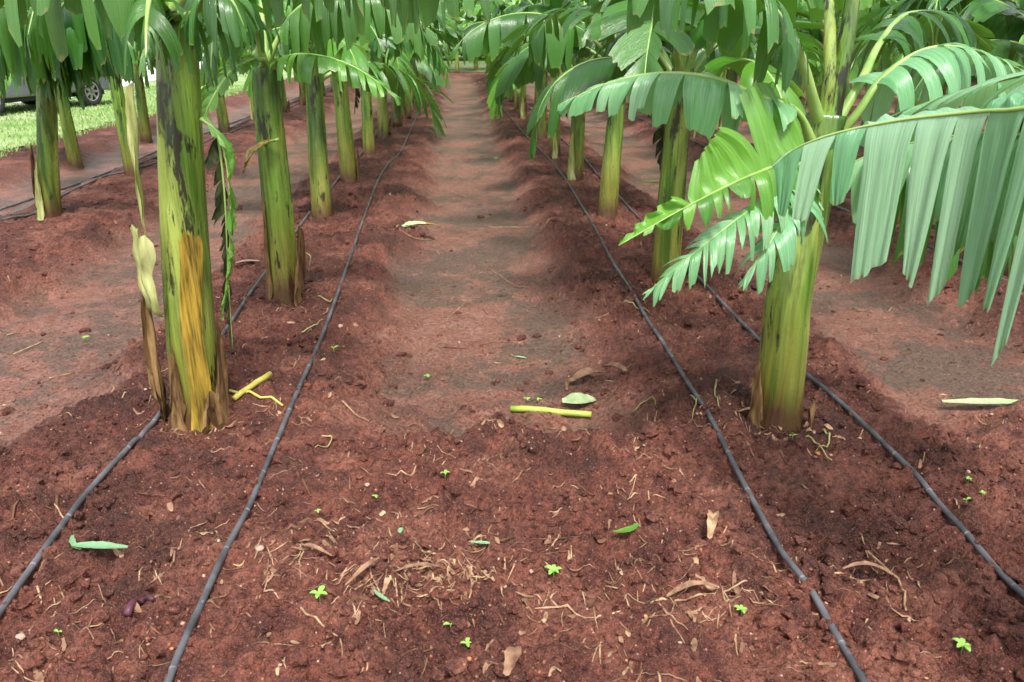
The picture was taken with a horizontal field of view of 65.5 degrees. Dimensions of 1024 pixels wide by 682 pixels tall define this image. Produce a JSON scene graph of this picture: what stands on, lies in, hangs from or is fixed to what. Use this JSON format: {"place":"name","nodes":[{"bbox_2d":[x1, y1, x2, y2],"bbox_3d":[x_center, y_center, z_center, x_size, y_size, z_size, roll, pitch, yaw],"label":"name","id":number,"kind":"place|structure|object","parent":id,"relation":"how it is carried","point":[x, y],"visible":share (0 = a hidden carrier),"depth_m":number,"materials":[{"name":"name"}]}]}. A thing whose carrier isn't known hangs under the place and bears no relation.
{"place":"outdoors","nodes":[
{"label":"outdoors","id":0,"kind":"place"},
{"bbox_2d":[13,61,202,102],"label":"gravel track","id":1,"kind":"structure","parent":0,"point":[151,77],"depth_m":29.60,"materials":[{"name":"gravel"}]},
{"bbox_2d":[0,65,293,157],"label":"lawn","id":2,"kind":"structure","parent":0,"point":[241,79],"depth_m":15.84,"materials":[{"name":"green plant"}]},
{"bbox_2d":[0,76,109,113],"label":"parked car","id":3,"kind":"object","parent":2,"relation":"on","point":[93,97],"visible":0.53,"depth_m":17.42,"materials":[{"name":"silver metal"}]},
{"bbox_2d":[0,47,1023,681],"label":"ground","id":4,"kind":"structure","parent":0,"point":[482,163],"depth_m":3.48,"materials":[{"name":"red soil"}]},
{"bbox_2d":[15,632,25,639],"bbox_3d":[-1.292,0.777,2.095,0.026,0.014,0.023,15,26,34],"label":"stone","id":5,"kind":"object","parent":4,"relation":"on","point":[21,636],"visible":1,"depth_m":2.09,"materials":[{"name":"stone"}]},
{"bbox_2d":[13,341,43,354],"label":"twig","id":6,"kind":"object","parent":4,"relation":"on","point":[26,348],"visible":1,"depth_m":4.39,"materials":[{"name":"wood"}]},
{"bbox_2d":[6,498,52,521],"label":"twig","id":7,"kind":"object","parent":4,"relation":"on","point":[14,507],"visible":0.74,"depth_m":2.61,"materials":[{"name":"wood"}]},
{"bbox_2d":[54,470,73,514],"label":"twig","id":8,"kind":"object","parent":4,"relation":"on","point":[57,499],"visible":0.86,"depth_m":2.66,"materials":[{"name":"wood"}]},
{"bbox_2d":[0,0,136,220],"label":"banana plant","id":9,"kind":"object","parent":4,"relation":"on","point":[38,66],"visible":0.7,"depth_m":6.27,"materials":[{"name":"green plant"}]},
{"bbox_2d":[69,535,80,548],"bbox_3d":[-1.360,0.626,2.471,0.022,0.003,0.099,-16,26,-36],"label":"fallen leaf piece","id":10,"kind":"object","parent":4,"relation":"on","point":[72,540],"visible":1,"depth_m":2.48,"materials":[{"name":"plant"}]},
{"bbox_2d":[4,0,146,168],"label":"banana plant","id":11,"kind":"object","parent":4,"relation":"on","point":[73,153],"visible":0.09,"depth_m":10.42,"materials":[{"name":"green plant"}]},
{"bbox_2d":[71,541,127,548],"bbox_3d":[-1.270,0.629,2.437,0.180,0.018,0.044,2,21,4],"label":"fallen leaf piece","id":12,"kind":"object","parent":4,"relation":"on","point":[99,544],"visible":1,"depth_m":2.44,"materials":[{"name":"plant"}]},
{"bbox_2d":[0,0,220,175],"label":"banana plant","id":13,"kind":"object","parent":4,"relation":"on","point":[118,100],"visible":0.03,"depth_m":8.91,"materials":[{"name":"green plant"}]},
{"bbox_2d":[123,595,155,616],"bbox_3d":[-1.023,0.729,2.210,0.081,0.062,0.093,-1,21,-4],"label":"dried flower bract","id":14,"kind":"object","parent":4,"relation":"on","point":[129,608],"visible":0.94,"depth_m":2.19,"materials":[{"name":"plant"}]},
{"bbox_2d":[0,85,328,210],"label":"drip hose","id":15,"kind":"object","parent":4,"relation":"on","point":[26,200],"visible":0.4,"depth_m":9.50,"materials":[{"name":"plastic"}]},
{"bbox_2d":[0,89,329,220],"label":"drip hose","id":16,"kind":"object","parent":4,"relation":"on","point":[34,213],"visible":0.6,"depth_m":8.51,"materials":[{"name":"plastic"}]},
{"bbox_2d":[129,16,203,142],"bbox_3d":[-5.922,-4.278,12.637,2.556,2.386,1.939,12,24,29],"label":"banana plant","id":17,"kind":"object","parent":4,"relation":"on","point":[144,122],"visible":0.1,"depth_m":12.68,"materials":[{"name":"green plant"}]},
{"bbox_2d":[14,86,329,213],"bbox_3d":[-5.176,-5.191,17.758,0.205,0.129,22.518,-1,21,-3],"label":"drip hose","id":18,"kind":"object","parent":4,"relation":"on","point":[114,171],"visible":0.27,"depth_m":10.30,"materials":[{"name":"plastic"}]},
{"bbox_2d":[0,116,390,616],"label":"drip hose","id":19,"kind":"object","parent":4,"relation":"on","point":[24,576],"visible":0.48,"depth_m":2.70,"materials":[{"name":"plastic"}]},
{"bbox_2d":[154,17,250,132],"bbox_3d":[-4.820,-4.620,12.804,1.878,2.636,2.029,-10,23,-24],"label":"banana plant","id":20,"kind":"object","parent":4,"relation":"on","point":[222,119],"visible":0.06,"depth_m":13.07,"materials":[{"name":"green plant"}]},
{"bbox_2d":[232,371,272,400],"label":"cut stalk","id":21,"kind":"object","parent":4,"relation":"on","point":[252,385],"visible":0.98,"depth_m":3.55,"materials":[{"name":"plant"}]},
{"bbox_2d":[0,0,511,433],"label":"banana plant","id":22,"kind":"object","parent":4,"relation":"on","point":[198,381],"visible":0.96,"depth_m":2.90,"materials":[{"name":"green plant"}]},
{"bbox_2d":[229,389,283,406],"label":"cut stalk","id":23,"kind":"object","parent":4,"relation":"on","point":[259,396],"visible":0.89,"depth_m":3.47,"materials":[{"name":"plant"}]},
{"bbox_2d":[238,0,291,112],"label":"banana plant","id":24,"kind":"object","parent":4,"relation":"on","point":[285,106],"visible":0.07,"depth_m":16.45,"materials":[{"name":"green plant"}]},
{"bbox_2d":[247,3,298,119],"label":"banana plant","id":25,"kind":"object","parent":4,"relation":"on","point":[252,104],"visible":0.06,"depth_m":14.89,"materials":[{"name":"green plant"}]},
{"bbox_2d":[120,0,438,306],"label":"banana plant","id":26,"kind":"object","parent":4,"relation":"on","point":[285,263],"visible":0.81,"depth_m":4.27,"materials":[{"name":"green plant"}]},
{"bbox_2d":[164,85,431,681],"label":"drip hose","id":27,"kind":"object","parent":4,"relation":"on","point":[182,644],"visible":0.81,"depth_m":2.71,"materials":[{"name":"plastic"}]},
{"bbox_2d":[289,459,311,496],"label":"twig","id":28,"kind":"object","parent":4,"relation":"on","point":[299,478],"visible":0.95,"depth_m":2.79,"materials":[{"name":"wood"}]},
{"bbox_2d":[299,82,305,104],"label":"banana plant","id":29,"kind":"object","parent":4,"relation":"on","point":[302,91],"visible":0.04,"depth_m":18.00,"materials":[{"name":"green plant"}]},
{"bbox_2d":[140,0,484,60],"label":"distant foliage","id":30,"kind":"object","parent":4,"relation":"on","point":[482,56],"depth_m":50.96,"materials":[{"name":"green plant"}]},
{"bbox_2d":[302,543,331,555],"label":"dead leaf","id":31,"kind":"object","parent":4,"relation":"on","point":[317,547],"visible":1,"depth_m":2.37,"materials":[{"name":"plant"}]},
{"bbox_2d":[310,585,326,601],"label":"seedling","id":32,"kind":"object","parent":4,"relation":"on","point":[319,591],"visible":1,"depth_m":2.20,"materials":[{"name":"green plant"}]},
{"bbox_2d":[299,606,342,638],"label":"twig","id":33,"kind":"object","parent":4,"relation":"on","point":[310,615],"visible":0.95,"depth_m":2.16,"materials":[{"name":"wood"}]},
{"bbox_2d":[200,0,454,218],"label":"banana plant","id":34,"kind":"object","parent":4,"relation":"on","point":[320,194],"visible":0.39,"depth_m":6.84,"materials":[{"name":"green plant"}]},
{"bbox_2d":[217,0,445,182],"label":"banana plant","id":35,"kind":"object","parent":4,"relation":"on","point":[349,168],"visible":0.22,"depth_m":8.50,"materials":[{"name":"green plant"}]},
{"bbox_2d":[342,401,370,420],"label":"twig","id":36,"kind":"object","parent":4,"relation":"on","point":[354,412],"visible":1,"depth_m":3.45,"materials":[{"name":"wood"}]},
{"bbox_2d":[345,557,378,584],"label":"dead leaf","id":37,"kind":"object","parent":4,"relation":"on","point":[364,566],"visible":1,"depth_m":2.26,"materials":[{"name":"plant"}]},
{"bbox_2d":[284,14,451,155],"bbox_3d":[-1.960,-3.842,10.472,2.320,2.934,1.916,0,21,0],"label":"banana plant","id":38,"kind":"object","parent":4,"relation":"on","point":[367,126],"visible":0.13,"depth_m":10.65,"materials":[{"name":"green plant"}]},
{"bbox_2d":[373,590,389,601],"bbox_3d":[-0.361,0.703,2.196,0.070,0.002,0.013,18,27,38],"label":"fallen leaf piece","id":39,"kind":"object","parent":4,"relation":"on","point":[377,593],"visible":1,"depth_m":2.20,"materials":[{"name":"plant"}]},
{"bbox_2d":[343,25,463,134],"bbox_3d":[-2.027,-4.500,12.262,2.464,2.748,1.973,14,25,32],"label":"banana plant","id":40,"kind":"object","parent":4,"relation":"on","point":[430,74],"visible":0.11,"depth_m":11.81,"materials":[{"name":"green plant"}]},
{"bbox_2d":[402,221,425,226],"bbox_3d":[-0.817,-0.977,6.619,0.226,0.024,0.111,-10,23,-25],"label":"fallen leaf piece","id":41,"kind":"object","parent":4,"relation":"on","point":[410,223],"visible":1,"depth_m":6.64,"materials":[{"name":"plant"}]},
{"bbox_2d":[377,9,453,138],"bbox_3d":[-1.870,-4.310,12.117,2.073,2.589,2.166,-5,22,-13],"label":"banana plant","id":42,"kind":"object","parent":4,"relation":"on","point":[382,118],"visible":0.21,"depth_m":12.32,"materials":[{"name":"green plant"}]},
{"bbox_2d":[395,562,441,571],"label":"dead leaf","id":43,"kind":"object","parent":4,"relation":"on","point":[419,564],"visible":1,"depth_m":2.31,"materials":[{"name":"plant"}]},
{"bbox_2d":[386,23,460,119],"bbox_3d":[-2.169,-5.298,14.724,2.005,2.467,2.371,8,23,21],"label":"banana plant","id":44,"kind":"object","parent":4,"relation":"on","point":[406,114],"visible":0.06,"depth_m":14.94,"materials":[{"name":"green plant"}]},
{"bbox_2d":[392,0,457,127],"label":"banana plant","id":45,"kind":"object","parent":4,"relation":"on","point":[396,116],"depth_m":13.75,"materials":[{"name":"green plant"}]},
{"bbox_2d":[410,20,449,102],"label":"banana plant","id":46,"kind":"object","parent":4,"relation":"on","point":[445,48],"visible":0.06,"depth_m":18.36,"materials":[{"name":"green plant"}]},
{"bbox_2d":[401,9,459,110],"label":"banana plant","id":47,"kind":"object","parent":4,"relation":"on","point":[412,60],"visible":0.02,"depth_m":16.02,"materials":[{"name":"green plant"}]},
{"bbox_2d":[412,21,456,98],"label":"banana plant","id":48,"kind":"object","parent":4,"relation":"on","point":[414,68],"visible":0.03,"depth_m":20.12,"materials":[{"name":"green plant"}]},
{"bbox_2d":[418,24,450,87],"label":"banana plant","id":49,"kind":"object","parent":4,"relation":"on","point":[420,76],"visible":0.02,"depth_m":23.86,"materials":[{"name":"green plant"}]},
{"bbox_2d":[423,20,459,85],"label":"banana plant","id":50,"kind":"object","parent":4,"relation":"on","point":[439,50],"visible":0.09,"depth_m":25.19,"materials":[{"name":"green plant"}]},
{"bbox_2d":[442,18,476,72],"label":"banana plant","id":51,"kind":"object","parent":4,"relation":"on","point":[457,56],"visible":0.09,"depth_m":33.79,"materials":[{"name":"green plant"}]},
{"bbox_2d":[459,9,488,59],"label":"banana plant","id":52,"kind":"object","parent":4,"relation":"on","point":[467,17],"visible":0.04,"depth_m":20.66,"materials":[{"name":"green plant"}]},
{"bbox_2d":[471,540,489,543],"bbox_3d":[-0.092,0.621,2.457,0.070,0.003,0.015,2,21,4],"label":"fallen leaf piece","id":53,"kind":"object","parent":4,"relation":"on","point":[483,542],"visible":1,"depth_m":2.46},
{"bbox_2d":[454,11,519,111],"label":"banana plant","id":54,"kind":"object","parent":4,"relation":"on","point":[468,29],"visible":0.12,"depth_m":16.52,"materials":[{"name":"green plant"}]},
{"bbox_2d":[466,12,513,102],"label":"banana plant","id":55,"kind":"object","parent":4,"relation":"on","point":[512,94],"visible":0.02,"depth_m":18.68,"materials":[{"name":"green plant"}]},
{"bbox_2d":[0,234,992,681],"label":"pebbles","id":56,"kind":"object","parent":4,"relation":"on","point":[538,504],"visible":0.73,"depth_m":2.67,"materials":[{"name":"orange stone"}]},
{"bbox_2d":[474,0,547,140],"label":"banana plant","id":57,"kind":"object","parent":4,"relation":"on","point":[541,128],"visible":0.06,"depth_m":12.12,"materials":[{"name":"green plant"}]},
{"bbox_2d":[0,187,1022,681],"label":"leaf litter","id":58,"kind":"object","parent":4,"relation":"on","point":[468,573],"visible":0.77,"depth_m":2.35,"materials":[{"name":"plant"}]},
{"bbox_2d":[483,0,540,124],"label":"banana plant","id":59,"kind":"object","parent":4,"relation":"on","point":[509,9],"visible":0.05,"depth_m":11.76,"materials":[{"name":"green plant"}]},
{"bbox_2d":[0,171,1023,681],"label":"soil clods","id":60,"kind":"object","parent":4,"relation":"on","point":[798,615],"visible":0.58,"depth_m":2.37,"materials":[{"name":"soil"}]},
{"bbox_2d":[503,646,521,675],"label":"dead leaf","id":61,"kind":"object","parent":4,"relation":"on","point":[512,655],"visible":1,"depth_m":1.97,"materials":[{"name":"plant"}]},
{"bbox_2d":[459,5,565,72],"bbox_3d":[0.192,-6.528,17.320,2.682,2.991,2.148,17,27,38],"label":"banana plant","id":62,"kind":"object","parent":4,"relation":"on","point":[477,10],"visible":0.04,"depth_m":17.23,"materials":[{"name":"green plant"}]},
{"bbox_2d":[492,0,539,105],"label":"banana plant","id":63,"kind":"object","parent":4,"relation":"on","point":[504,6],"depth_m":13.14,"materials":[{"name":"green plant"}]},
{"bbox_2d":[474,0,563,118],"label":"banana plant","id":64,"kind":"object","parent":4,"relation":"on","point":[522,108],"visible":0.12,"depth_m":15.11,"materials":[{"name":"green plant"}]},
{"bbox_2d":[461,536,579,545],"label":"twig","id":65,"kind":"object","parent":4,"relation":"on","point":[532,538],"visible":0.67,"depth_m":2.52,"materials":[{"name":"wood"}]},
{"bbox_2d":[482,0,591,159],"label":"banana plant","id":66,"kind":"object","parent":4,"relation":"on","point":[555,142],"visible":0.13,"depth_m":10.12,"materials":[{"name":"green plant"}]},
{"bbox_2d":[510,406,591,417],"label":"cut stalk","id":67,"kind":"object","parent":4,"relation":"on","point":[575,413],"visible":0.93,"depth_m":3.63,"materials":[{"name":"plant"}]},
{"bbox_2d":[545,564,561,577],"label":"seedling","id":68,"kind":"object","parent":4,"relation":"on","point":[553,567],"visible":1,"depth_m":2.33,"materials":[{"name":"green plant"}]},
{"bbox_2d":[531,592,593,617],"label":"twig","id":69,"kind":"object","parent":4,"relation":"on","point":[532,593],"visible":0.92,"depth_m":2.20,"materials":[{"name":"wood"}]},
{"bbox_2d":[562,393,594,403],"bbox_3d":[0.317,0.274,3.746,0.163,0.019,0.112,-1,21,-4],"label":"fallen leaf piece","id":70,"kind":"object","parent":4,"relation":"on","point":[576,398],"visible":1,"depth_m":3.76,"materials":[{"name":"plant"}]},
{"bbox_2d":[487,0,670,180],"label":"banana plant","id":71,"kind":"object","parent":4,"relation":"on","point":[575,166],"visible":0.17,"depth_m":8.46,"materials":[{"name":"green plant"}]},
{"bbox_2d":[570,367,602,380],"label":"dead leaf","id":72,"kind":"object","parent":4,"relation":"on","point":[580,373],"visible":1,"depth_m":3.93,"materials":[{"name":"plant"}]},
{"bbox_2d":[329,62,890,71],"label":"grass verge","id":73,"kind":"object","parent":4,"relation":"on","point":[467,67],"depth_m":39.18,"materials":[{"name":"plant"}]},
{"bbox_2d":[602,362,626,371],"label":"dead leaf","id":74,"kind":"object","parent":4,"relation":"on","point":[617,365],"visible":1,"depth_m":3.82,"materials":[{"name":"plant"}]},
{"bbox_2d":[448,0,799,219],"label":"banana plant","id":75,"kind":"object","parent":4,"relation":"on","point":[525,66],"visible":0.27,"depth_m":6.45,"materials":[{"name":"green plant"}]},
{"bbox_2d":[614,523,638,532],"bbox_3d":[0.362,0.585,2.480,0.098,0.006,0.037,-11,23,-25],"label":"fallen leaf piece","id":76,"kind":"object","parent":4,"relation":"on","point":[629,528],"visible":1,"depth_m":2.48,"materials":[{"name":"plant"}]},
{"bbox_2d":[632,396,656,411],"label":"curled stalk","id":77,"kind":"object","parent":4,"relation":"on","point":[637,407],"visible":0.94,"depth_m":3.54,"materials":[{"name":"plant"}]},
{"bbox_2d":[483,76,868,681],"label":"drip hose","id":78,"kind":"object","parent":4,"relation":"on","point":[832,627],"visible":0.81,"depth_m":2.75,"materials":[{"name":"plastic"}]},
{"bbox_2d":[501,0,879,284],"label":"banana plant","id":79,"kind":"object","parent":4,"relation":"on","point":[641,50],"visible":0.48,"depth_m":4.56,"materials":[{"name":"green plant"}]},
{"bbox_2d":[666,580,717,596],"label":"dead leaf","id":80,"kind":"object","parent":4,"relation":"on","point":[684,585],"visible":1,"depth_m":2.24,"materials":[{"name":"plant"}]},
{"bbox_2d":[688,394,696,418],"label":"curled stalk","id":81,"kind":"object","parent":4,"relation":"on","point":[690,396],"visible":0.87,"depth_m":3.37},
{"bbox_2d":[693,68,705,137],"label":"banana plant","id":82,"kind":"object","parent":4,"relation":"on","point":[696,134],"visible":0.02,"depth_m":12.34,"materials":[{"name":"green plant"}]},
{"bbox_2d":[650,579,758,603],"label":"twig","id":83,"kind":"object","parent":4,"relation":"on","point":[694,596],"visible":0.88,"depth_m":2.25,"materials":[{"name":"wood"}]},
{"bbox_2d":[707,510,718,538],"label":"dead leaf","id":84,"kind":"object","parent":4,"relation":"on","point":[712,518],"visible":1,"depth_m":2.48,"materials":[{"name":"plant"}]},
{"bbox_2d":[734,605,746,614],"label":"seedling","id":85,"kind":"object","parent":4,"relation":"on","point":[741,607],"visible":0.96,"depth_m":2.19,"materials":[{"name":"green plant"}]},
{"bbox_2d":[670,59,820,130],"bbox_3d":[2.907,-3.854,10.524,2.202,2.862,2.039,16,26,35],"label":"banana plant","id":86,"kind":"object","parent":4,"relation":"on","point":[731,75],"visible":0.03,"depth_m":10.57,"materials":[{"name":"green plant"}]},
{"bbox_2d":[693,0,841,87],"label":"banana plant","id":87,"kind":"object","parent":4,"relation":"on","point":[796,78],"visible":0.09,"depth_m":8.90,"materials":[{"name":"green plant"}]},
{"bbox_2d":[527,105,1023,599],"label":"drip hose","id":88,"kind":"object","parent":4,"relation":"on","point":[1004,577],"visible":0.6,"depth_m":2.95,"materials":[{"name":"plastic"}]},
{"bbox_2d":[549,77,1023,289],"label":"drip hose","id":89,"kind":"object","parent":4,"relation":"on","point":[928,246],"visible":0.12,"depth_m":7.24,"materials":[{"name":"plastic"}]},
{"bbox_2d":[557,0,1023,431],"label":"banana plant","id":90,"kind":"object","parent":4,"relation":"on","point":[733,160],"visible":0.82,"depth_m":2.75,"materials":[{"name":"green plant"}]},
{"bbox_2d":[770,71,1023,365],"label":"banana leaf","id":91,"kind":"object","parent":90,"relation":"attached to","point":[978,174],"visible":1,"depth_m":1.87,"materials":[{"name":"green plant"}]},
{"bbox_2d":[806,435,831,459],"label":"curled stalk","id":92,"kind":"object","parent":4,"relation":"on","point":[818,444],"visible":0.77,"depth_m":3.10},
{"bbox_2d":[814,429,830,453],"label":"curled stalk","id":93,"kind":"object","parent":4,"relation":"on","point":[824,430],"visible":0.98,"depth_m":3.13,"materials":[{"name":"plant"}]},
{"bbox_2d":[721,0,924,99],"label":"banana plant","id":94,"kind":"object","parent":4,"relation":"on","point":[800,12],"visible":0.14,"depth_m":7.59,"materials":[{"name":"green plant"}]},
{"bbox_2d":[834,572,886,589],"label":"twig","id":95,"kind":"object","parent":4,"relation":"on","point":[864,580],"visible":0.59,"depth_m":2.37,"materials":[{"name":"wood"}]},
{"bbox_2d":[843,561,891,574],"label":"dead leaf","id":96,"kind":"object","parent":4,"relation":"on","point":[863,563],"visible":1,"depth_m":2.40,"materials":[{"name":"plant"}]},
{"bbox_2d":[861,11,891,125],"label":"banana plant","id":97,"kind":"object","parent":4,"relation":"on","point":[880,67],"visible":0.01,"depth_m":11.58,"materials":[{"name":"green plant"}]},
{"bbox_2d":[867,550,906,610],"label":"twig","id":98,"kind":"object","parent":4,"relation":"on","point":[893,574],"visible":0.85,"depth_m":2.35,"materials":[{"name":"wood"}]},
{"bbox_2d":[888,48,913,113],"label":"banana plant","id":99,"kind":"object","parent":4,"relation":"on","point":[912,70],"visible":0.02,"depth_m":14.88,"materials":[{"name":"green plant"}]},
{"bbox_2d":[798,0,1023,224],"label":"banana plant","id":100,"kind":"object","parent":4,"relation":"on","point":[933,5],"visible":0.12,"depth_m":5.88,"materials":[{"name":"green plant"}]},
{"bbox_2d":[864,13,957,86],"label":"banana plant","id":101,"kind":"object","parent":4,"relation":"on","point":[896,59],"visible":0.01,"depth_m":9.79,"materials":[{"name":"green plant"}]},
{"bbox_2d":[855,0,1023,276],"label":"banana plant","id":102,"kind":"object","parent":4,"relation":"on","point":[1006,27],"visible":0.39,"depth_m":5.03,"materials":[{"name":"green plant"}]},
{"bbox_2d":[923,435,978,474],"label":"twig","id":103,"kind":"object","parent":4,"relation":"on","point":[951,454],"visible":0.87,"depth_m":3.01,"materials":[{"name":"wood"}]},
{"bbox_2d":[952,638,970,653],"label":"seedling","id":104,"kind":"object","parent":4,"relation":"on","point":[961,643],"visible":1,"depth_m":2.06,"materials":[{"name":"green plant"}]},
{"bbox_2d":[911,38,1023,132],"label":"banana plant","id":105,"kind":"object","parent":4,"relation":"on","point":[1019,60],"visible":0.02,"depth_m":8.22,"materials":[{"name":"green plant"}]},
{"bbox_2d":[942,398,1016,403],"bbox_3d":[2.179,0.279,3.669,0.382,0.010,0.065,0,21,-1],"label":"fallen leaf piece","id":106,"kind":"object","parent":4,"relation":"on","point":[987,400],"visible":0.91,"depth_m":3.68,"materials":[{"name":"plant"}]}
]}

